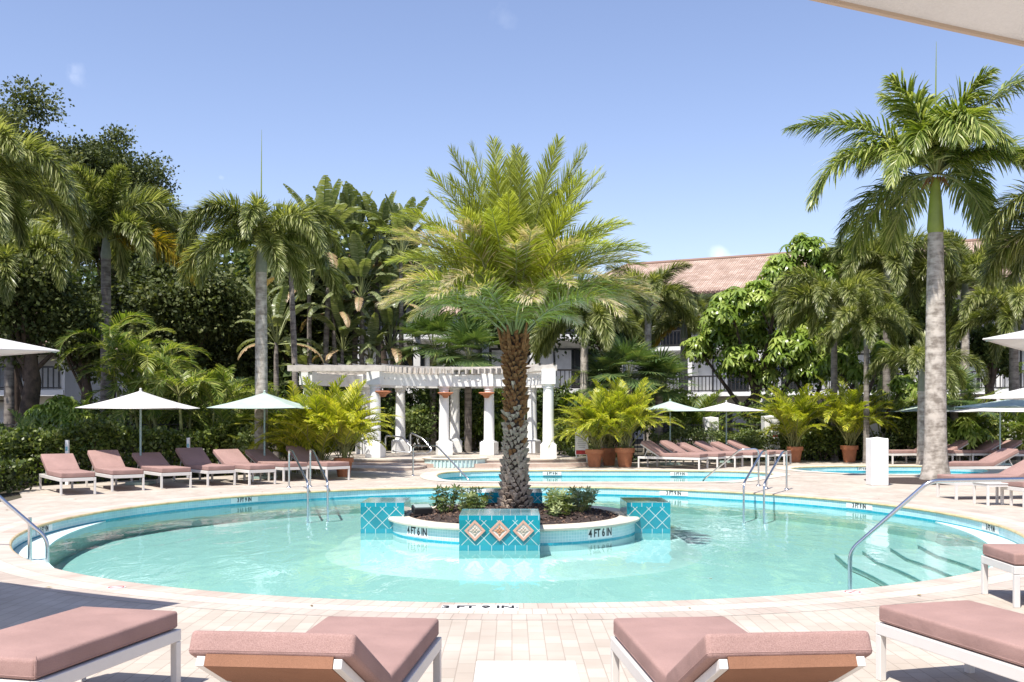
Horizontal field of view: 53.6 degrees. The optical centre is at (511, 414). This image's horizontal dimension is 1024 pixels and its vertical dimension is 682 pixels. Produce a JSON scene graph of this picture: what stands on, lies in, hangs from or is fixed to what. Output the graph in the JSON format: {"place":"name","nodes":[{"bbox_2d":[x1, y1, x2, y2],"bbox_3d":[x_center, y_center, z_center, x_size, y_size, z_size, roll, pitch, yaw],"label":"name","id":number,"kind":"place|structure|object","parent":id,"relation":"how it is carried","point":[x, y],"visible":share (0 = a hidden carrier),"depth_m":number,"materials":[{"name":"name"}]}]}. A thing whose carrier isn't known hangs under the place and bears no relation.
{"place":"outdoors","nodes":[
{"label":"outdoors","id":0,"kind":"place"},
{"bbox_2d":[0,439,1021,501],"bbox_3d":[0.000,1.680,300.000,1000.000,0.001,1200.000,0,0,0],"label":"ground","id":1,"kind":"structure","parent":0,"point":[12,495],"depth_m":28.03,"materials":[{"name":"stone"}]},
{"bbox_2d":[0,458,35,492],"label":"hedge","id":2,"kind":"object","parent":1,"relation":"on","point":[9,469],"visible":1,"depth_m":21.62,"materials":[{"name":"green plant"}]},
{"bbox_2d":[0,115,91,249],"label":"foxtail palm","id":3,"kind":"object","parent":1,"relation":"on","point":[17,167],"visible":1,"depth_m":24.24,"materials":[{"name":"green plant"}]},
{"bbox_2d":[0,75,94,426],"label":"broadleaf tree","id":4,"kind":"object","parent":1,"relation":"on","point":[24,111],"visible":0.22,"depth_m":37.85,"materials":[{"name":"green plant"}]},
{"bbox_2d":[0,218,95,431],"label":"foxtail palm","id":5,"kind":"object","parent":1,"relation":"on","point":[41,246],"visible":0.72,"depth_m":28.37,"materials":[{"name":"green plant"}]},
{"bbox_2d":[12,394,85,453],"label":"shrub","id":6,"kind":"object","parent":1,"relation":"on","point":[64,405],"visible":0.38,"depth_m":28.05,"materials":[{"name":"green plant"}]},
{"bbox_2d":[0,233,112,472],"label":"broadleaf tree","id":7,"kind":"object","parent":1,"relation":"on","point":[44,303],"visible":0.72,"depth_m":28.62,"materials":[{"name":"green plant"}]},
{"bbox_2d":[0,341,138,450],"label":"hotel wing","id":8,"kind":"structure","parent":1,"relation":"on","point":[54,381],"depth_m":46.57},
{"bbox_2d":[39,276,120,412],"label":"broadleaf tree","id":9,"kind":"object","parent":1,"relation":"on","point":[77,362],"visible":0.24,"depth_m":35.71,"materials":[{"name":"green plant"}]},
{"bbox_2d":[39,122,182,410],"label":"broadleaf tree","id":10,"kind":"object","parent":1,"relation":"on","point":[101,160],"visible":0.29,"depth_m":40.35,"materials":[{"name":"green plant"}]},
{"bbox_2d":[21,162,204,418],"bbox_3d":[-13.136,-3.152,33.315,6.112,9.604,5.958,0,0,-29],"label":"foxtail palm","id":11,"kind":"object","parent":1,"relation":"on","point":[119,225],"visible":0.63,"depth_m":32.62,"materials":[{"name":"green plant"}]},
{"bbox_2d":[54,311,211,458],"bbox_3d":[-10.760,-0.650,28.947,4.850,4.627,3.989,0,0,0],"label":"cane palm","id":12,"kind":"object","parent":1,"relation":"on","point":[112,335],"visible":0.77,"depth_m":28.46,"materials":[{"name":"green plant"}]},
{"bbox_2d":[0,414,268,484],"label":"hedge","id":13,"kind":"object","parent":1,"relation":"on","point":[92,430],"visible":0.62,"depth_m":25.59,"materials":[{"name":"green plant"}]},
{"bbox_2d":[82,238,255,457],"bbox_3d":[-13.714,-2.742,39.940,8.032,8.901,6.125,0,0,0],"label":"broadleaf tree","id":14,"kind":"object","parent":1,"relation":"on","point":[208,312],"visible":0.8,"depth_m":38.69,"materials":[{"name":"green plant"}]},
{"bbox_2d":[77,341,276,463],"bbox_3d":[-8.980,-0.215,28.587,4.424,3.760,4.912,0,0,38],"label":"cane palm","id":15,"kind":"object","parent":1,"relation":"on","point":[213,386],"visible":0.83,"depth_m":27.95,"materials":[{"name":"green plant"}]},
{"bbox_2d":[165,400,276,452],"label":"areca clump","id":16,"kind":"object","parent":1,"relation":"on","point":[244,414],"visible":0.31,"depth_m":28.43,"materials":[{"name":"green plant"}]},
{"bbox_2d":[183,273,283,386],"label":"broadleaf tree","id":17,"kind":"object","parent":1,"relation":"on","point":[244,364],"visible":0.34,"depth_m":43.10,"materials":[{"name":"green plant"}]},
{"bbox_2d":[38,201,445,432],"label":"distant trees","id":18,"kind":"object","parent":1,"relation":"on","point":[245,264],"depth_m":65.36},
{"bbox_2d":[235,277,323,458],"bbox_3d":[-8.712,-1.777,37.925,3.373,6.854,3.678,0,0,0],"label":"banana plant","id":19,"kind":"object","parent":1,"relation":"on","point":[277,318],"visible":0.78,"depth_m":37.90,"materials":[{"name":"green plant"}]},
{"bbox_2d":[252,205,351,393],"bbox_3d":[-7.617,-2.926,36.062,3.523,9.156,3.448,0,0,20],"label":"banana plant","id":20,"kind":"object","parent":1,"relation":"on","point":[293,330],"visible":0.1,"depth_m":35.92,"materials":[{"name":"green plant"}]},
{"bbox_2d":[239,245,369,392],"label":"broadleaf tree","id":21,"kind":"object","parent":1,"relation":"on","point":[317,325],"visible":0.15,"depth_m":42.37,"materials":[{"name":"green plant"}]},
{"bbox_2d":[271,175,375,394],"bbox_3d":[-7.452,-3.887,40.650,4.212,11.080,4.286,0,0,0],"label":"banana plant","id":22,"kind":"object","parent":1,"relation":"on","point":[330,197],"visible":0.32,"depth_m":39.93,"materials":[{"name":"green plant"}]},
{"bbox_2d":[300,292,380,391],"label":"banana plant","id":23,"kind":"object","parent":1,"relation":"on","point":[337,306],"visible":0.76,"depth_m":40.34,"materials":[{"name":"green plant"}]},
{"bbox_2d":[299,252,381,451],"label":"banana plant","id":24,"kind":"object","parent":1,"relation":"on","point":[344,269],"visible":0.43,"depth_m":40.42,"materials":[{"name":"green plant"}]},
{"bbox_2d":[310,183,396,450],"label":"banana plant","id":25,"kind":"object","parent":1,"relation":"on","point":[356,219],"visible":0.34,"depth_m":41.00,"materials":[{"name":"green plant"}]},
{"bbox_2d":[319,230,404,395],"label":"banana plant","id":26,"kind":"object","parent":1,"relation":"on","point":[360,262],"visible":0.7,"depth_m":40.01,"materials":[{"name":"green plant"}]},
{"bbox_2d":[336,312,404,365],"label":"banana plant","id":27,"kind":"object","parent":1,"relation":"on","point":[372,332],"visible":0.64,"depth_m":40.63,"materials":[{"name":"green plant"}]},
{"bbox_2d":[339,181,420,402],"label":"banana plant","id":28,"kind":"object","parent":1,"relation":"on","point":[383,213],"visible":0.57,"depth_m":41.32,"materials":[{"name":"green plant"}]},
{"bbox_2d":[345,242,425,403],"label":"banana plant","id":29,"kind":"object","parent":1,"relation":"on","point":[387,280],"visible":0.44,"depth_m":41.25,"materials":[{"name":"green plant"}]},
{"bbox_2d":[343,216,432,450],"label":"broadleaf tree","id":30,"kind":"object","parent":1,"relation":"on","point":[409,247],"visible":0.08,"depth_m":45.30,"materials":[{"name":"green plant"}]},
{"bbox_2d":[354,285,428,448],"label":"banana plant","id":31,"kind":"object","parent":1,"relation":"on","point":[389,313],"visible":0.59,"depth_m":40.94,"materials":[{"name":"green plant"}]},
{"bbox_2d":[355,194,438,365],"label":"banana plant","id":32,"kind":"object","parent":1,"relation":"on","point":[395,210],"visible":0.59,"depth_m":40.63,"materials":[{"name":"green plant"}]},
{"bbox_2d":[387,401,438,450],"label":"shrub","id":33,"kind":"object","parent":1,"relation":"on","point":[420,422],"visible":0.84,"depth_m":39.50,"materials":[{"name":"green plant"}]},
{"bbox_2d":[390,300,475,450],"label":"fan palm","id":34,"kind":"object","parent":1,"relation":"on","point":[422,326],"visible":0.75,"depth_m":39.62,"materials":[{"name":"green plant"}]},
{"bbox_2d":[405,388,503,450],"bbox_3d":[-2.008,0.051,40.889,5.012,3.218,4.480,0,0,0],"label":"shrub","id":35,"kind":"object","parent":1,"relation":"on","point":[427,395],"visible":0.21,"depth_m":39.96,"materials":[{"name":"green plant"}]},
{"bbox_2d":[427,312,501,451],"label":"fan palm","id":36,"kind":"object","parent":1,"relation":"on","point":[473,334],"visible":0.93,"depth_m":37.70,"materials":[{"name":"green plant"}]},
{"bbox_2d":[348,275,622,443],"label":"hotel block","id":37,"kind":"structure","parent":1,"relation":"on","point":[566,367],"depth_m":57.57,"materials":[{"name":"white paint"}]},
{"bbox_2d":[553,348,595,387],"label":"glass door","id":38,"kind":"structure","parent":37,"relation":"in","point":[572,357],"depth_m":57.57,"materials":[{"name":"glass"}]},
{"bbox_2d":[0,460,1023,681],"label":"pool deck","id":39,"kind":"structure","parent":1,"relation":"on","point":[585,645],"depth_m":8.29,"materials":[{"name":"stone"}]},
{"bbox_2d":[39,453,95,495],"bbox_3d":[-9.501,1.255,21.640,0.700,0.790,2.051,0,0,-36],"label":"sun lounger","id":40,"kind":"object","parent":39,"relation":"on","point":[60,468],"visible":1,"depth_m":21.80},
{"bbox_2d":[0,606,180,681],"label":"sun lounger","id":41,"kind":"object","parent":39,"relation":"on","point":[80,644],"visible":1,"depth_m":5.51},
{"bbox_2d":[85,450,144,491],"bbox_3d":[-8.898,1.232,22.678,0.700,0.836,2.051,0,0,-37],"label":"sun lounger","id":42,"kind":"object","parent":39,"relation":"on","point":[108,464],"visible":0.93,"depth_m":22.76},
{"bbox_2d":[75,388,199,484],"bbox_3d":[-8.793,0.506,24.000,2.236,2.287,2.237,0,0,-3],"label":"patio umbrella","id":43,"kind":"object","parent":39,"relation":"on","point":[140,399],"visible":1,"depth_m":23.49,"materials":[{"name":"white"}]},
{"bbox_2d":[131,452,191,488],"bbox_3d":[-8.144,1.276,23.483,0.700,0.748,2.051,0,0,-39],"label":"sun lounger","id":44,"kind":"object","parent":39,"relation":"on","point":[155,464],"visible":0.8,"depth_m":23.20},
{"bbox_2d":[173,447,235,485],"bbox_3d":[-7.404,1.232,24.353,0.700,0.836,2.051,0,0,-40],"label":"sun lounger","id":45,"kind":"object","parent":39,"relation":"on","point":[196,460],"visible":0.88,"depth_m":24.42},
{"bbox_2d":[211,449,275,484],"bbox_3d":[-6.544,1.255,24.649,0.700,0.790,2.051,0,0,-41],"label":"sun lounger","id":46,"kind":"object","parent":39,"relation":"on","point":[239,460],"visible":0.79,"depth_m":24.63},
{"bbox_2d":[207,390,311,478],"bbox_3d":[-6.420,0.503,26.300,2.258,2.294,2.259,0,0,3],"label":"patio umbrella","id":47,"kind":"object","parent":39,"relation":"on","point":[264,400],"visible":0.97,"depth_m":25.69,"materials":[{"name":"white"}]},
{"bbox_2d":[173,132,348,475],"bbox_3d":[-6.832,-3.057,27.536,4.690,9.414,4.924,0,0,0],"label":"foxtail palm","id":48,"kind":"object","parent":39,"relation":"on","point":[246,227],"visible":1,"depth_m":27.08,"materials":[{"name":"green plant"}]},
{"bbox_2d":[245,449,307,481],"bbox_3d":[-6.039,1.276,25.857,0.700,0.748,2.051,0,0,-42],"label":"sun lounger","id":49,"kind":"object","parent":39,"relation":"on","point":[258,456],"visible":0.69,"depth_m":25.82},
{"bbox_2d":[230,380,366,472],"bbox_3d":[-6.117,0.354,28.722,3.721,2.594,3.695,0,0,21],"label":"areca clump","id":50,"kind":"object","parent":39,"relation":"on","point":[279,446],"visible":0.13,"depth_m":28.10,"materials":[{"name":"green plant"}]},
{"bbox_2d":[240,374,389,475],"bbox_3d":[-5.166,0.296,27.059,4.093,2.694,3.653,0,0,0],"label":"areca clump","id":51,"kind":"object","parent":39,"relation":"on","point":[315,433],"visible":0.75,"depth_m":26.54,"materials":[{"name":"green plant"}]},
{"bbox_2d":[189,616,441,681],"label":"sun lounger","id":52,"kind":"object","parent":39,"relation":"on","point":[357,649],"visible":1,"depth_m":4.04,"materials":[{"name":"fabric"}]},
{"bbox_2d":[286,446,349,479],"bbox_3d":[-5.052,1.232,26.124,0.700,0.836,2.051,0,0,-44],"label":"sun lounger","id":53,"kind":"object","parent":39,"relation":"on","point":[301,453],"visible":0.59,"depth_m":25.68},
{"bbox_2d":[334,457,353,476],"bbox_3d":[-4.479,1.397,27.000,0.528,0.506,0.528,0,0,0],"label":"terracotta pot","id":54,"kind":"object","parent":39,"relation":"on","point":[343,472],"visible":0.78,"depth_m":26.84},
{"bbox_2d":[270,379,399,457],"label":"areca palm","id":55,"kind":"object","parent":54,"relation":"in","point":[348,435],"visible":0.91,"depth_m":26.55,"materials":[{"name":"green plant"}]},
{"bbox_2d":[352,459,617,467],"bbox_3d":[-2.000,1.590,35.600,11.400,0.120,8.000,0,0,0],"label":"terrace step","id":56,"kind":"object","parent":39,"relation":"on","point":[553,464],"visible":0.12,"depth_m":31.81,"materials":[{"name":"stone"}]},
{"bbox_2d":[324,451,601,462],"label":"terrace","id":57,"kind":"structure","parent":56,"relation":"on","point":[389,457],"depth_m":33.43,"materials":[{"name":"stone"}]},
{"bbox_2d":[287,363,558,457],"bbox_3d":[-2.802,-0.131,35.532,9.022,3.082,5.882,0,0,0],"label":"pergola","id":58,"kind":"object","parent":57,"relation":"on","point":[400,379],"visible":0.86,"depth_m":35.32,"materials":[{"name":"white paint"}]},
{"bbox_2d":[0,484,1023,619],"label":"pool coping","id":59,"kind":"object","parent":39,"relation":"on","point":[11,531],"visible":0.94,"depth_m":9.28,"materials":[{"name":"beige"}]},
{"bbox_2d":[11,488,1023,619],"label":"pool basin","id":60,"kind":"object","parent":39,"relation":"in","point":[270,562],"visible":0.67,"depth_m":15.01,"materials":[{"name":"liquid"}]},
{"bbox_2d":[325,488,702,580],"bbox_3d":[0.030,2.085,16.300,6.000,1.430,6.000,0,0,0],"label":"island planter","id":61,"kind":"object","parent":60,"relation":"in","point":[492,542],"visible":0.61,"depth_m":14.50,"materials":[{"name":"tile"}]},
{"bbox_2d":[375,133,663,507],"bbox_3d":[0.093,-1.504,16.288,4.712,6.232,4.886,0,0,0],"label":"date palm","id":62,"kind":"object","parent":61,"relation":"on","point":[509,257],"visible":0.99,"depth_m":15.63,"materials":[{"name":"green plant"}]},
{"bbox_2d":[53,495,983,568],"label":"pool water","id":63,"kind":"structure","parent":60,"relation":"in","point":[343,506],"depth_m":18.51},
{"bbox_2d":[473,661,580,681],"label":"side table","id":64,"kind":"object","parent":39,"relation":"on","point":[526,671],"visible":1,"depth_m":4.89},
{"bbox_2d":[585,449,603,466],"bbox_3d":[2.604,1.368,32.000,0.588,0.564,0.588,0,0,0],"label":"terracotta pot","id":65,"kind":"object","parent":39,"relation":"on","point":[594,457],"visible":1,"depth_m":31.81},
{"bbox_2d":[548,387,644,449],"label":"areca palm","id":66,"kind":"object","parent":65,"relation":"in","point":[596,431],"visible":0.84,"depth_m":31.54,"materials":[{"name":"green plant"}]},
{"bbox_2d":[437,472,769,482],"bbox_3d":[2.603,1.945,27.481,9.344,0.510,5.236,0,0,0],"label":"lap pool basin","id":67,"kind":"object","parent":39,"relation":"in","point":[605,474],"visible":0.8,"depth_m":29.94,"materials":[{"name":"tile"}]},
{"bbox_2d":[445,477,744,482],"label":"pool water","id":68,"kind":"structure","parent":67,"relation":"in","point":[617,479],"depth_m":28.80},
{"bbox_2d":[420,469,789,482],"bbox_3d":[2.602,1.660,27.481,10.221,0.044,6.116,0,0,0],"label":"pool coping","id":69,"kind":"object","parent":39,"relation":"on","point":[432,475],"visible":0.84,"depth_m":28.91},
{"bbox_2d":[615,447,634,466],"bbox_3d":[3.564,1.345,32.000,0.636,0.610,0.636,0,0,0],"label":"terracotta pot","id":70,"kind":"object","parent":39,"relation":"on","point":[624,456],"visible":1,"depth_m":31.79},
{"bbox_2d":[575,376,684,447],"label":"areca palm","id":71,"kind":"object","parent":70,"relation":"in","point":[632,420],"visible":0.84,"depth_m":31.56,"materials":[{"name":"green plant"}]},
{"bbox_2d":[638,440,707,469],"bbox_3d":[4.966,1.232,31.316,2.051,0.836,0.700,0,0,33],"label":"sun lounger","id":72,"kind":"object","parent":39,"relation":"on","point":[659,452],"visible":1,"depth_m":31.12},
{"bbox_2d":[611,616,872,681],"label":"sun lounger","id":73,"kind":"object","parent":39,"relation":"on","point":[693,649],"visible":1,"depth_m":4.05,"materials":[{"name":"fabric"}]},
{"bbox_2d":[786,446,802,461],"bbox_3d":[9.824,1.377,35.200,0.570,0.546,0.570,0,0,0],"label":"terracotta pot","id":74,"kind":"object","parent":39,"relation":"on","point":[796,453],"visible":0.88,"depth_m":35.01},
{"bbox_2d":[738,383,840,446],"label":"areca palm","id":75,"kind":"object","parent":74,"relation":"in","point":[796,419],"visible":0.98,"depth_m":34.82,"materials":[{"name":"green plant"}]},
{"bbox_2d":[799,420,857,460],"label":"shrub","id":76,"kind":"object","parent":39,"relation":"on","point":[828,443],"visible":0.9,"depth_m":36.06,"materials":[{"name":"green plant"}]},
{"bbox_2d":[765,263,898,460],"bbox_3d":[11.465,-1.911,36.579,4.760,7.123,4.596,0,0,37],"label":"foxtail palm","id":77,"kind":"object","parent":39,"relation":"on","point":[820,295],"visible":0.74,"depth_m":36.01,"materials":[{"name":"green plant"}]},
{"bbox_2d":[840,445,858,462],"bbox_3d":[11.712,1.357,35.200,0.612,0.586,0.612,0,0,0],"label":"terracotta pot","id":78,"kind":"object","parent":39,"relation":"on","point":[849,453],"visible":0.98,"depth_m":35.01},
{"bbox_2d":[791,374,902,445],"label":"areca palm","id":79,"kind":"object","parent":78,"relation":"in","point":[846,410],"visible":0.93,"depth_m":34.79,"materials":[{"name":"green plant"}]},
{"bbox_2d":[814,286,924,462],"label":"foxtail palm","id":80,"kind":"object","parent":39,"relation":"on","point":[868,319],"visible":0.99,"depth_m":34.10,"materials":[{"name":"green plant"}]},
{"bbox_2d":[866,437,888,485],"bbox_3d":[8.561,1.085,23.771,0.400,1.130,0.400,0,0,0],"label":"bollard","id":81,"kind":"object","parent":39,"relation":"on","point":[877,461],"visible":1,"depth_m":23.57,"materials":[{"name":"white paint"}]},
{"bbox_2d":[864,477,947,484],"bbox_3d":[10.277,1.623,25.200,2.900,0.046,2.900,0,0,0],"label":"mulch patch","id":82,"kind":"object","parent":39,"relation":"on","point":[906,480],"visible":0.43,"depth_m":24.74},
{"bbox_2d":[780,43,1023,479],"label":"royal palm","id":83,"kind":"object","parent":82,"relation":"on","point":[939,139],"visible":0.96,"depth_m":25.03,"materials":[{"name":"green plant"}]},
{"bbox_2d":[810,0,1023,46],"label":"patio umbrella","id":84,"kind":"object","parent":39,"relation":"on","point":[999,20],"visible":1,"depth_m":1.74,"materials":[{"name":"beige"}]},
{"bbox_2d":[863,330,989,464],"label":"foxtail palm","id":85,"kind":"object","parent":39,"relation":"on","point":[912,358],"visible":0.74,"depth_m":33.36,"materials":[{"name":"green plant"}]},
{"bbox_2d":[848,477,1023,589],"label":"handrail","id":86,"kind":"object","parent":39,"relation":"on","point":[904,503],"visible":0.94,"depth_m":11.21,"materials":[{"name":"metal"}]},
{"bbox_2d":[876,600,1023,681],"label":"sun lounger","id":87,"kind":"object","parent":39,"relation":"on","point":[971,635],"visible":1,"depth_m":5.82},
{"bbox_2d":[906,364,998,460],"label":"fan palm","id":88,"kind":"object","parent":39,"relation":"on","point":[970,388],"visible":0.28,"depth_m":35.18,"materials":[{"name":"green plant"}]},
{"bbox_2d":[947,416,993,460],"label":"shrub","id":89,"kind":"object","parent":39,"relation":"on","point":[972,432],"visible":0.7,"depth_m":34.47,"materials":[{"name":"green plant"}]},
{"bbox_2d":[936,460,1023,499],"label":"sun lounger","id":90,"kind":"object","parent":39,"relation":"on","point":[1016,470],"visible":0.5,"depth_m":19.88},
{"bbox_2d":[948,448,1018,470],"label":"sun lounger","id":91,"kind":"object","parent":39,"relation":"on","point":[995,459],"visible":0.59,"depth_m":25.46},
{"bbox_2d":[974,154,1023,293],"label":"foxtail palm","id":92,"kind":"object","parent":39,"relation":"on","point":[1008,251],"visible":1,"depth_m":24.38,"materials":[{"name":"green plant"}]},
{"bbox_2d":[981,544,1023,607],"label":"sun lounger","id":93,"kind":"object","parent":39,"relation":"on","point":[1009,558],"visible":1,"depth_m":8.91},
{"bbox_2d":[529,282,651,444],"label":"foxtail palm","id":94,"kind":"object","parent":1,"relation":"on","point":[601,320],"visible":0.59,"depth_m":36.45,"materials":[{"name":"green plant"}]},
{"bbox_2d":[582,328,679,460],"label":"fan palm","id":95,"kind":"object","parent":1,"relation":"on","point":[638,353],"visible":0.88,"depth_m":35.54,"materials":[{"name":"green plant"}]},
{"bbox_2d":[596,260,701,452],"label":"foxtail palm","id":96,"kind":"object","parent":1,"relation":"on","point":[667,292],"visible":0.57,"depth_m":43.66,"materials":[{"name":"green plant"}]},
{"bbox_2d":[623,344,702,459],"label":"fan palm","id":97,"kind":"object","parent":1,"relation":"on","point":[671,367],"visible":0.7,"depth_m":36.58,"materials":[{"name":"green plant"}]},
{"bbox_2d":[638,284,713,442],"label":"foxtail palm","id":98,"kind":"object","parent":1,"relation":"on","point":[659,331],"visible":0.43,"depth_m":46.84,"materials":[{"name":"green plant"}]},
{"bbox_2d":[648,389,752,445],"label":"areca clump","id":99,"kind":"object","parent":1,"relation":"on","point":[692,418],"visible":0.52,"depth_m":38.49,"materials":[{"name":"green plant"}]},
{"bbox_2d":[643,424,862,460],"bbox_3d":[9.121,1.002,37.049,8.690,1.436,1.121,0,0,-2],"label":"hedge","id":100,"kind":"object","parent":1,"relation":"on","point":[688,430],"visible":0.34,"depth_m":36.68,"materials":[{"name":"green plant"}]},
{"bbox_2d":[679,232,878,426],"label":"umbrella tree","id":101,"kind":"object","parent":1,"relation":"on","point":[746,338],"visible":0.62,"depth_m":40.17,"materials":[{"name":"green plant"}]},
{"bbox_2d":[730,376,830,457],"bbox_3d":[10.628,0.136,39.010,4.418,3.242,3.764,0,0,-26],"label":"shrub","id":102,"kind":"object","parent":1,"relation":"on","point":[756,421],"visible":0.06,"depth_m":38.51,"materials":[{"name":"green plant"}]},
{"bbox_2d":[589,238,1023,439],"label":"hotel wing","id":103,"kind":"structure","parent":1,"relation":"on","point":[711,275],"depth_m":66.28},
{"bbox_2d":[816,331,917,459],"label":"umbrella tree","id":104,"kind":"object","parent":1,"relation":"on","point":[849,371],"visible":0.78,"depth_m":37.42,"materials":[{"name":"green plant"}]},
{"bbox_2d":[812,212,965,456],"bbox_3d":[14.815,-3.152,39.853,5.262,9.604,5.365,0,0,-15],"label":"foxtail palm","id":105,"kind":"object","parent":1,"relation":"on","point":[898,264],"visible":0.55,"depth_m":39.26,"materials":[{"name":"green plant"}]},
{"bbox_2d":[855,245,979,448],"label":"broadleaf tree","id":106,"kind":"object","parent":1,"relation":"on","point":[919,313],"visible":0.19,"depth_m":45.20,"materials":[{"name":"green plant"}]},
{"bbox_2d":[897,228,1023,399],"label":"foxtail palm","id":107,"kind":"object","parent":1,"relation":"on","point":[970,266],"visible":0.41,"depth_m":41.41,"materials":[{"name":"green plant"}]},
{"bbox_2d":[946,272,1023,459],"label":"foxtail palm","id":108,"kind":"object","parent":1,"relation":"on","point":[1008,318],"visible":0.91,"depth_m":36.88,"materials":[{"name":"green plant"}]},
{"bbox_2d":[948,322,1023,412],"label":"broadleaf tree","id":109,"kind":"object","parent":1,"relation":"on","point":[979,347],"visible":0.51,"depth_m":42.81,"materials":[{"name":"green plant"}]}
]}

